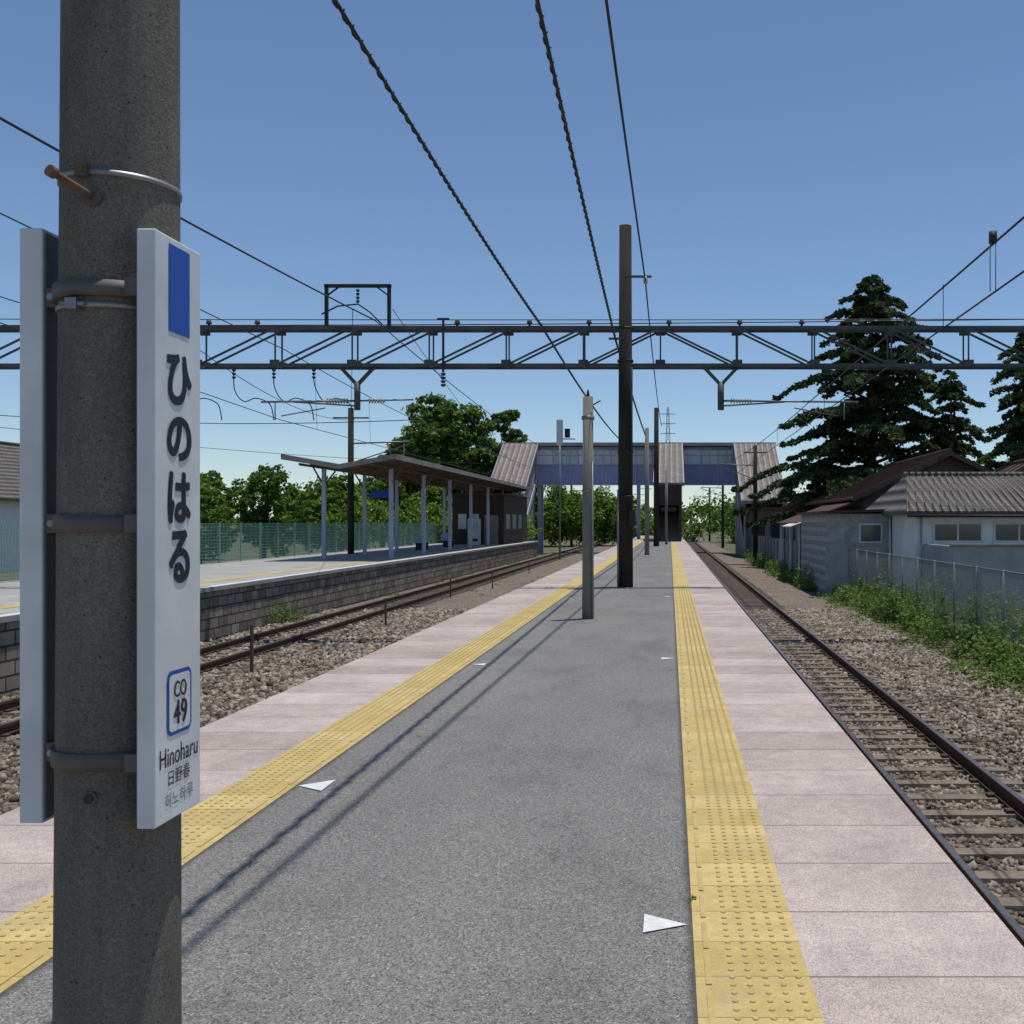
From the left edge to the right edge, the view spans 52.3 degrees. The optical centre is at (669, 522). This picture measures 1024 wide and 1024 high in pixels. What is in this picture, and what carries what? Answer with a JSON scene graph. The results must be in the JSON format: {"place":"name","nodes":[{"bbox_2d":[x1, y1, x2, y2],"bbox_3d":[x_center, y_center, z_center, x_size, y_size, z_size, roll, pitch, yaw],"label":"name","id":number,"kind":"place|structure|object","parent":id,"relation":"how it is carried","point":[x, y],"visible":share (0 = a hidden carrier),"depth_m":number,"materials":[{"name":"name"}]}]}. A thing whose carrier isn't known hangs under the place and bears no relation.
{"place":"outdoors","nodes":[
{"label":"outdoors","id":0,"kind":"place"},
{"bbox_2d":[0,500,19,572],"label":"walls","id":1,"kind":"structure","parent":0,"point":[9,513],"depth_m":61.40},
{"bbox_2d":[0,441,19,500],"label":"roof","id":2,"kind":"structure","parent":1,"relation":"on","point":[9,471],"depth_m":63.69,"materials":[{"name":"metal"}]},
{"bbox_2d":[0,523,1023,694],"bbox_3d":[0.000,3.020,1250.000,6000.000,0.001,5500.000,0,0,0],"label":"ground","id":3,"kind":"structure","parent":0,"point":[728,547],"depth_m":83.00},
{"bbox_2d":[200,470,236,559],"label":"tree","id":4,"kind":"object","parent":3,"relation":"on","point":[215,482],"visible":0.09,"depth_m":81.86,"materials":[{"name":"green plant"}]},
{"bbox_2d":[200,481,239,563],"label":"tree","id":5,"kind":"object","parent":3,"relation":"on","point":[215,512],"visible":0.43,"depth_m":73.25,"materials":[{"name":"green plant"}]},
{"bbox_2d":[222,463,310,558],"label":"tree","id":6,"kind":"object","parent":3,"relation":"on","point":[272,488],"visible":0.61,"depth_m":77.28,"materials":[{"name":"green plant"}]},
{"bbox_2d":[0,541,538,694],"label":"opposite platform","id":7,"kind":"structure","parent":3,"relation":"on","point":[238,596],"depth_m":34.04,"materials":[{"name":"concrete"}]},
{"bbox_2d":[1,522,452,580],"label":"green fence","id":8,"kind":"object","parent":7,"relation":"on","point":[297,539],"visible":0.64,"depth_m":47.76,"materials":[{"name":"paint"}]},
{"bbox_2d":[333,408,408,553],"bbox_3d":[-15.145,-1.390,52.000,3.910,8.820,0.331,0,0,0],"label":"catenary mast","id":9,"kind":"object","parent":7,"relation":"on","point":[351,443],"visible":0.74,"depth_m":51.88,"materials":[{"name":"metal"}]},
{"bbox_2d":[281,454,532,558],"bbox_3d":[-13.575,-0.603,62.975,4.750,4.395,42.050,0,0,0],"label":"platform canopy","id":10,"kind":"object","parent":7,"relation":"on","point":[393,468],"visible":0.94,"depth_m":50.92,"materials":[{"name":"grey metal"}]},
{"bbox_2d":[371,475,393,497],"bbox_3d":[-14.050,-1.775,50.060,1.100,1.150,0.120,0,0,0],"label":"hanging sign","id":11,"kind":"object","parent":10,"relation":"hanging from","point":[375,493],"visible":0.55,"depth_m":50.00,"materials":[{"name":"metal"}]},
{"bbox_2d":[413,535,428,549],"bbox_3d":[-14.300,1.173,59.000,0.500,0.845,2.000,0,0,0],"label":"platform bench","id":12,"kind":"object","parent":7,"relation":"on","point":[417,539],"visible":0.68,"depth_m":58.37,"materials":[{"name":"metal"}]},
{"bbox_2d":[311,497,541,549],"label":"hedge","id":13,"kind":"object","parent":7,"relation":"on","point":[434,516],"visible":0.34,"depth_m":75.05,"materials":[{"name":"green plant"}]},
{"bbox_2d":[441,534,453,546],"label":"platform bench","id":14,"kind":"object","parent":7,"relation":"on","point":[444,538],"visible":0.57,"depth_m":65.30,"materials":[{"name":"metal"}]},
{"bbox_2d":[468,519,480,544],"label":"vending machine","id":15,"kind":"object","parent":7,"relation":"on","point":[476,531],"visible":0.81,"depth_m":72.40,"materials":[{"name":"white paint"}]},
{"bbox_2d":[452,493,529,543],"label":"waiting shelter","id":16,"kind":"object","parent":7,"relation":"on","point":[507,518],"visible":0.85,"depth_m":74.00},
{"bbox_2d":[458,514,521,528],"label":"windows","id":17,"kind":"structure","parent":16,"relation":"in","point":[461,517],"depth_m":75.01,"materials":[{"name":"grey glass"}]},
{"bbox_2d":[484,515,497,543],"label":"door","id":18,"kind":"structure","parent":16,"relation":"in","point":[493,519],"depth_m":73.97,"materials":[{"name":"grey metal"}]},
{"bbox_2d":[281,479,357,552],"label":"tree","id":19,"kind":"object","parent":3,"relation":"on","point":[310,506],"visible":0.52,"depth_m":73.19,"materials":[{"name":"green plant"}]},
{"bbox_2d":[317,475,373,550],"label":"tree","id":20,"kind":"object","parent":3,"relation":"on","point":[339,479],"visible":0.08,"depth_m":83.86,"materials":[{"name":"green plant"}]},
{"bbox_2d":[354,477,415,547],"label":"tree","id":21,"kind":"object","parent":3,"relation":"on","point":[404,497],"visible":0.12,"depth_m":79.55,"materials":[{"name":"green plant"}]},
{"bbox_2d":[367,437,441,545],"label":"broadleaf tree","id":22,"kind":"object","parent":3,"relation":"on","point":[369,479],"visible":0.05,"depth_m":98.51,"materials":[{"name":"green plant"}]},
{"bbox_2d":[410,485,452,543],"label":"tree","id":23,"kind":"object","parent":3,"relation":"on","point":[433,494],"visible":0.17,"depth_m":85.39,"materials":[{"name":"green plant"}]},
{"bbox_2d":[229,472,635,525],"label":"distant trees","id":24,"kind":"object","parent":3,"relation":"on","point":[257,494],"depth_m":241.00,"materials":[{"name":"green plant"}]},
{"bbox_2d":[385,391,501,502],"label":"broadleaf tree","id":25,"kind":"object","parent":3,"relation":"on","point":[424,439],"visible":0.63,"depth_m":95.56,"materials":[{"name":"green plant"}]},
{"bbox_2d":[490,409,527,441],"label":"broadleaf tree","id":26,"kind":"object","parent":3,"relation":"on","point":[506,417],"visible":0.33,"depth_m":103.18,"materials":[{"name":"green plant"}]},
{"bbox_2d":[0,536,1023,1023],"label":"station platform","id":27,"kind":"structure","parent":3,"relation":"on","point":[538,802],"depth_m":4.99,"materials":[{"name":"concrete"}]},
{"bbox_2d":[44,0,181,1023],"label":"concrete pole","id":28,"kind":"object","parent":27,"relation":"on","point":[117,915],"visible":0.77,"depth_m":2.30,"materials":[{"name":"grey concrete"}]},
{"bbox_2d":[20,228,57,822],"bbox_3d":[-1.489,0.008,2.495,0.063,1.388,0.220,0,0,0],"label":"station name sign","id":29,"kind":"object","parent":28,"relation":"attached to","point":[38,360],"visible":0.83,"depth_m":2.38,"materials":[{"name":"white metal"}]},
{"bbox_2d":[136,228,199,828],"bbox_3d":[-1.162,0.014,2.380,0.050,1.334,0.220,0,0,0],"label":"station name sign","id":30,"kind":"object","parent":28,"relation":"attached to","point":[167,528],"visible":1,"depth_m":2.33,"materials":[{"name":"white metal"}]},
{"bbox_2d":[581,390,600,618],"bbox_3d":[-1.321,-0.295,16.980,0.303,3.810,0.215,0,0,27],"label":"concrete post","id":31,"kind":"object","parent":27,"relation":"on","point":[587,552],"visible":0.99,"depth_m":16.92,"materials":[{"name":"concrete"}]},
{"bbox_2d":[609,224,651,587],"bbox_3d":[-0.975,-2.855,25.250,1.050,8.930,0.500,0,0,0],"label":"catenary pole","id":32,"kind":"object","parent":27,"relation":"on","point":[625,517],"visible":0.98,"depth_m":25.15,"materials":[{"name":"black metal"}]},
{"bbox_2d":[645,428,648,554],"bbox_3d":[-1.120,-1.495,50.000,0.240,6.210,0.240,0,0,0],"label":"concrete post","id":33,"kind":"object","parent":27,"relation":"on","point":[647,491],"visible":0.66,"depth_m":49.90,"materials":[{"name":"grey concrete"}]},
{"bbox_2d":[653,408,658,545],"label":"catenary pole","id":34,"kind":"object","parent":27,"relation":"on","point":[656,477],"visible":0.92,"depth_m":67.86,"materials":[{"name":"black metal"}]},
{"bbox_2d":[665,470,667,543],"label":"concrete post","id":35,"kind":"object","parent":27,"relation":"on","point":[666,506],"visible":1,"depth_m":73.93,"materials":[{"name":"grey concrete"}]},
{"bbox_2d":[0,284,1023,419],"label":"catenary gantry","id":36,"kind":"object","parent":3,"relation":"on","point":[734,366],"visible":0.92,"depth_m":25.35,"materials":[{"name":"grey metal"}]},
{"bbox_2d":[0,534,1023,925],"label":"ballast bed","id":37,"kind":"object","parent":3,"relation":"on","point":[784,594],"visible":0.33,"depth_m":40.95,"materials":[{"name":"grey gravel"}]},
{"bbox_2d":[0,607,472,814],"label":"ballast gravel","id":38,"kind":"structure","parent":37,"relation":"on","point":[284,670],"depth_m":20.90,"materials":[{"name":"grey gravel"}]},
{"bbox_2d":[384,598,386,624],"bbox_3d":[-7.932,2.535,28.585,0.060,0.830,0.060,0,0,0],"label":"trackside stake","id":39,"kind":"object","parent":38,"relation":"on","point":[385,611],"visible":0.82,"depth_m":28.56,"materials":[{"name":"metal"}]},
{"bbox_2d":[250,624,253,672],"bbox_3d":[-8.066,2.460,19.753,0.060,0.980,0.060,0,0,0],"label":"trackside stake","id":40,"kind":"object","parent":37,"relation":"on","point":[252,648],"visible":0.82,"depth_m":19.73,"materials":[{"name":"metal"}]},
{"bbox_2d":[0,541,612,746],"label":"railway track","id":41,"kind":"structure","parent":37,"relation":"on","point":[423,596],"depth_m":28.71,"materials":[{"name":"metal"}]},
{"bbox_2d":[718,445,765,563],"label":"catenary mast","id":42,"kind":"object","parent":37,"relation":"on","point":[755,534],"visible":0.8,"depth_m":71.88,"materials":[{"name":"metal"}]},
{"bbox_2d":[0,0,1023,506],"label":"overhead wires","id":43,"kind":"object","parent":42,"relation":"attached to","point":[994,238],"visible":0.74,"depth_m":19.01,"materials":[{"name":"metal"}]},
{"bbox_2d":[684,534,1023,946],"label":"railway track","id":44,"kind":"structure","parent":37,"relation":"on","point":[744,593],"depth_m":12.80,"materials":[{"name":"metal"}]},
{"bbox_2d":[746,608,1023,927],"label":"ballast gravel","id":45,"kind":"structure","parent":37,"relation":"on","point":[913,676],"depth_m":16.34,"materials":[{"name":"grey gravel"}]},
{"bbox_2d":[495,460,537,519],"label":"broadleaf tree","id":46,"kind":"object","parent":3,"relation":"on","point":[536,500],"visible":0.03,"depth_m":102.28,"materials":[{"name":"green plant"}]},
{"bbox_2d":[556,420,574,559],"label":"railway signal","id":47,"kind":"object","parent":3,"relation":"on","point":[559,433],"visible":0.93,"depth_m":79.92,"materials":[{"name":"metal"}]},
{"bbox_2d":[570,485,580,545],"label":"catenary mast","id":48,"kind":"object","parent":3,"relation":"on","point":[571,490],"visible":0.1,"depth_m":129.91,"materials":[{"name":"metal"}]},
{"bbox_2d":[527,485,653,545],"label":"distant trees","id":49,"kind":"object","parent":3,"relation":"on","point":[605,514],"visible":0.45,"depth_m":125.46,"materials":[{"name":"green plant"}]},
{"bbox_2d":[491,442,787,553],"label":"station footbridge","id":50,"kind":"object","parent":3,"relation":"on","point":[689,463],"visible":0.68,"depth_m":96.45,"materials":[{"name":"painted metal"},{"name":"corrugated metal sheet"},{"name":"glass"}]},
{"bbox_2d":[536,447,734,463],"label":"window frames","id":51,"kind":"structure","parent":50,"relation":"in","point":[691,455],"depth_m":96.97,"materials":[{"name":"grey metal"}]},
{"bbox_2d":[538,450,733,465],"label":"windows","id":52,"kind":"structure","parent":50,"relation":"in","point":[565,459],"depth_m":97.04,"materials":[{"name":"glass"}]},
{"bbox_2d":[265,561,1023,695],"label":"trackside weeds","id":53,"kind":"object","parent":3,"relation":"on","point":[284,617],"visible":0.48,"depth_m":24.32,"materials":[{"name":"green plant"}]},
{"bbox_2d":[547,491,799,531],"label":"distant trees","id":54,"kind":"object","parent":3,"relation":"on","point":[684,516],"visible":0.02,"depth_m":332.12,"materials":[{"name":"green plant"}]},
{"bbox_2d":[694,488,710,541],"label":"catenary mast","id":55,"kind":"object","parent":3,"relation":"on","point":[709,539],"visible":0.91,"depth_m":159.93,"materials":[{"name":"metal"}]},
{"bbox_2d":[701,485,723,547],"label":"catenary mast","id":56,"kind":"object","parent":3,"relation":"on","point":[722,527],"visible":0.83,"depth_m":119.87,"materials":[{"name":"metal"}]},
{"bbox_2d":[682,488,806,543],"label":"distant trees","id":57,"kind":"object","parent":3,"relation":"on","point":[728,508],"visible":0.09,"depth_m":151.24,"materials":[{"name":"green plant"}]},
{"bbox_2d":[737,511,775,557],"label":"walls","id":58,"kind":"structure","parent":3,"relation":"on","point":[749,517],"depth_m":87.50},
{"bbox_2d":[733,507,781,510],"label":"roof","id":59,"kind":"structure","parent":58,"relation":"on","point":[764,509],"depth_m":85.20,"materials":[{"name":"grey metal"}]},
{"bbox_2d":[752,522,779,538],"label":"windows","id":60,"kind":"structure","parent":58,"relation":"attached to","point":[775,530],"depth_m":87.45,"materials":[{"name":"black glass"}]},
{"bbox_2d":[751,534,797,570],"bbox_3d":[6.740,1.985,69.000,0.120,2.070,30.080,0,0,0],"label":"panel fence","id":61,"kind":"object","parent":3,"relation":"on","point":[771,545],"visible":0.52,"depth_m":63.96,"materials":[{"name":"metal"}]},
{"bbox_2d":[782,508,805,540],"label":"walls","id":62,"kind":"structure","parent":3,"relation":"on","point":[791,531],"depth_m":75.79,"materials":[{"name":"grey metal"}]},
{"bbox_2d":[784,524,795,541],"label":"windows","id":63,"kind":"structure","parent":62,"relation":"attached to","point":[794,533],"depth_m":77.10,"materials":[{"name":"white paint"}]},
{"bbox_2d":[774,488,815,513],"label":"roof","id":64,"kind":"structure","parent":62,"relation":"on","point":[790,506],"depth_m":77.67,"materials":[{"name":"brown metal"}]},
{"bbox_2d":[790,503,803,511],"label":"bargeboard","id":65,"kind":"object","parent":64,"relation":"attached to","point":[800,507],"visible":0.07,"depth_m":71.36,"materials":[{"name":"brown wood"}]},
{"bbox_2d":[777,503,850,573],"bbox_3d":[7.450,1.020,55.100,3.100,4.000,9.800,0,0,0],"label":"lean to shed","id":66,"kind":"object","parent":3,"relation":"on","point":[792,521],"visible":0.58,"depth_m":54.95,"materials":[{"name":"brown metal"}]},
{"bbox_2d":[802,480,828,507],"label":"shrubs","id":67,"kind":"object","parent":3,"relation":"on","point":[819,489],"visible":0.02,"depth_m":69.57,"materials":[{"name":"green plant"}]},
{"bbox_2d":[796,509,890,595],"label":"concrete shed","id":68,"kind":"structure","parent":3,"relation":"on","point":[832,542],"depth_m":42.00,"materials":[{"name":"concrete block"},{"name":"glass"}]},
{"bbox_2d":[830,544,847,593],"bbox_3d":[6.925,1.950,41.979,0.750,2.100,0.037,0,0,0],"label":"door","id":69,"kind":"structure","parent":68,"relation":"in","point":[838,552],"depth_m":41.96,"materials":[{"name":"grey metal"}]},
{"bbox_2d":[859,523,881,542],"bbox_3d":[8.225,0.450,41.964,0.950,0.800,0.067,0,0,0],"label":"window","id":70,"kind":"structure","parent":68,"relation":"in","point":[868,532],"depth_m":41.93,"materials":[{"name":"grey glass"}]},
{"bbox_2d":[731,274,1001,527],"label":"deodar cedar","id":71,"kind":"object","parent":3,"relation":"on","point":[868,419],"visible":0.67,"depth_m":67.75,"materials":[{"name":"green plant"}]},
{"bbox_2d":[743,550,1023,693],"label":"weeds","id":72,"kind":"object","parent":3,"relation":"on","point":[923,624],"visible":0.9,"depth_m":27.86,"materials":[{"name":"green plant"}]},
{"bbox_2d":[814,456,982,513],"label":"walls","id":73,"kind":"structure","parent":3,"relation":"on","point":[949,464],"depth_m":51.00,"materials":[{"name":"brown wood"}]},
{"bbox_2d":[804,448,983,505],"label":"roof","id":74,"kind":"structure","parent":73,"relation":"on","point":[891,471],"depth_m":55.77,"materials":[{"name":"brown metal"}]},
{"bbox_2d":[853,450,994,501],"bbox_3d":[13.800,-2.262,50.379,9.600,2.536,0.037,0,0,0],"label":"bargeboard","id":75,"kind":"object","parent":74,"relation":"attached to","point":[920,467],"visible":0.83,"depth_m":50.36,"materials":[{"name":"brown wood"}]},
{"bbox_2d":[924,544,950,608],"bbox_3d":[9.500,1.910,36.050,0.200,2.220,3.700,0,0,0],"label":"utility box","id":76,"kind":"object","parent":3,"relation":"on","point":[936,552],"visible":0.5,"depth_m":35.84,"materials":[{"name":"grey metal"}]},
{"bbox_2d":[856,549,1023,654],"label":"chain link fence","id":77,"kind":"object","parent":3,"relation":"on","point":[934,577],"visible":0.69,"depth_m":27.46,"materials":[{"name":"metal"}]},
{"bbox_2d":[918,370,985,461],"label":"deodar cedar","id":78,"kind":"object","parent":3,"relation":"on","point":[945,437],"visible":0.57,"depth_m":66.64,"materials":[{"name":"green plant"}]},
{"bbox_2d":[951,546,1023,612],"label":"wall","id":79,"kind":"structure","parent":3,"relation":"on","point":[1008,558],"depth_m":34.00,"materials":[{"name":"grey metal"}]},
{"bbox_2d":[949,544,1023,545],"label":"coping","id":80,"kind":"object","parent":79,"relation":"on","point":[986,544],"visible":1,"depth_m":33.95,"materials":[{"name":"concrete"}]},
{"bbox_2d":[965,452,1009,470],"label":"distant trees","id":81,"kind":"object","parent":3,"relation":"on","point":[990,457],"depth_m":84.45,"materials":[{"name":"green plant"}]},
{"bbox_2d":[976,325,1023,470],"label":"deodar cedar","id":82,"kind":"object","parent":3,"relation":"on","point":[1011,444],"visible":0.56,"depth_m":51.66,"materials":[{"name":"green plant"}]},
{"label":"walls","id":83,"kind":"object","parent":3,"relation":"on","visible":0},
{"bbox_2d":[995,459,1023,471],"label":"roof","id":84,"kind":"structure","parent":83,"relation":"on","point":[1013,466],"depth_m":48.53,"materials":[{"name":"brown metal"}]},
{"bbox_2d":[0,0,1023,522],"label":"sky","id":85,"kind":"structure","parent":0,"point":[784,155],"materials":[{"name":"blue"}]},
{"bbox_2d":[661,407,674,439],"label":"transmission tower","id":86,"kind":"structure","parent":0,"point":[666,423],"depth_m":419.39,"materials":[{"name":"metal"}]},
{"bbox_2d":[891,515,1023,592],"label":"walls","id":87,"kind":"structure","parent":0,"point":[905,535],"depth_m":38.00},
{"bbox_2d":[861,472,1023,515],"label":"roof","id":88,"kind":"structure","parent":87,"relation":"on","point":[955,492],"depth_m":40.02,"materials":[{"name":"tile"}]},
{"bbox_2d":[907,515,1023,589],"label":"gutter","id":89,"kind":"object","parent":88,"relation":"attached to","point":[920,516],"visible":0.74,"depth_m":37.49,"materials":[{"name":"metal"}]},
{"bbox_2d":[907,513,1023,514],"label":"fascia","id":90,"kind":"structure","parent":88,"relation":"attached to","point":[965,513],"depth_m":37.56,"materials":[{"name":"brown wood"}]},
{"bbox_2d":[931,522,1023,543],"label":"windows","id":91,"kind":"structure","parent":87,"relation":"attached to","point":[972,531],"depth_m":37.93,"materials":[{"name":"grey glass"}]}
]}

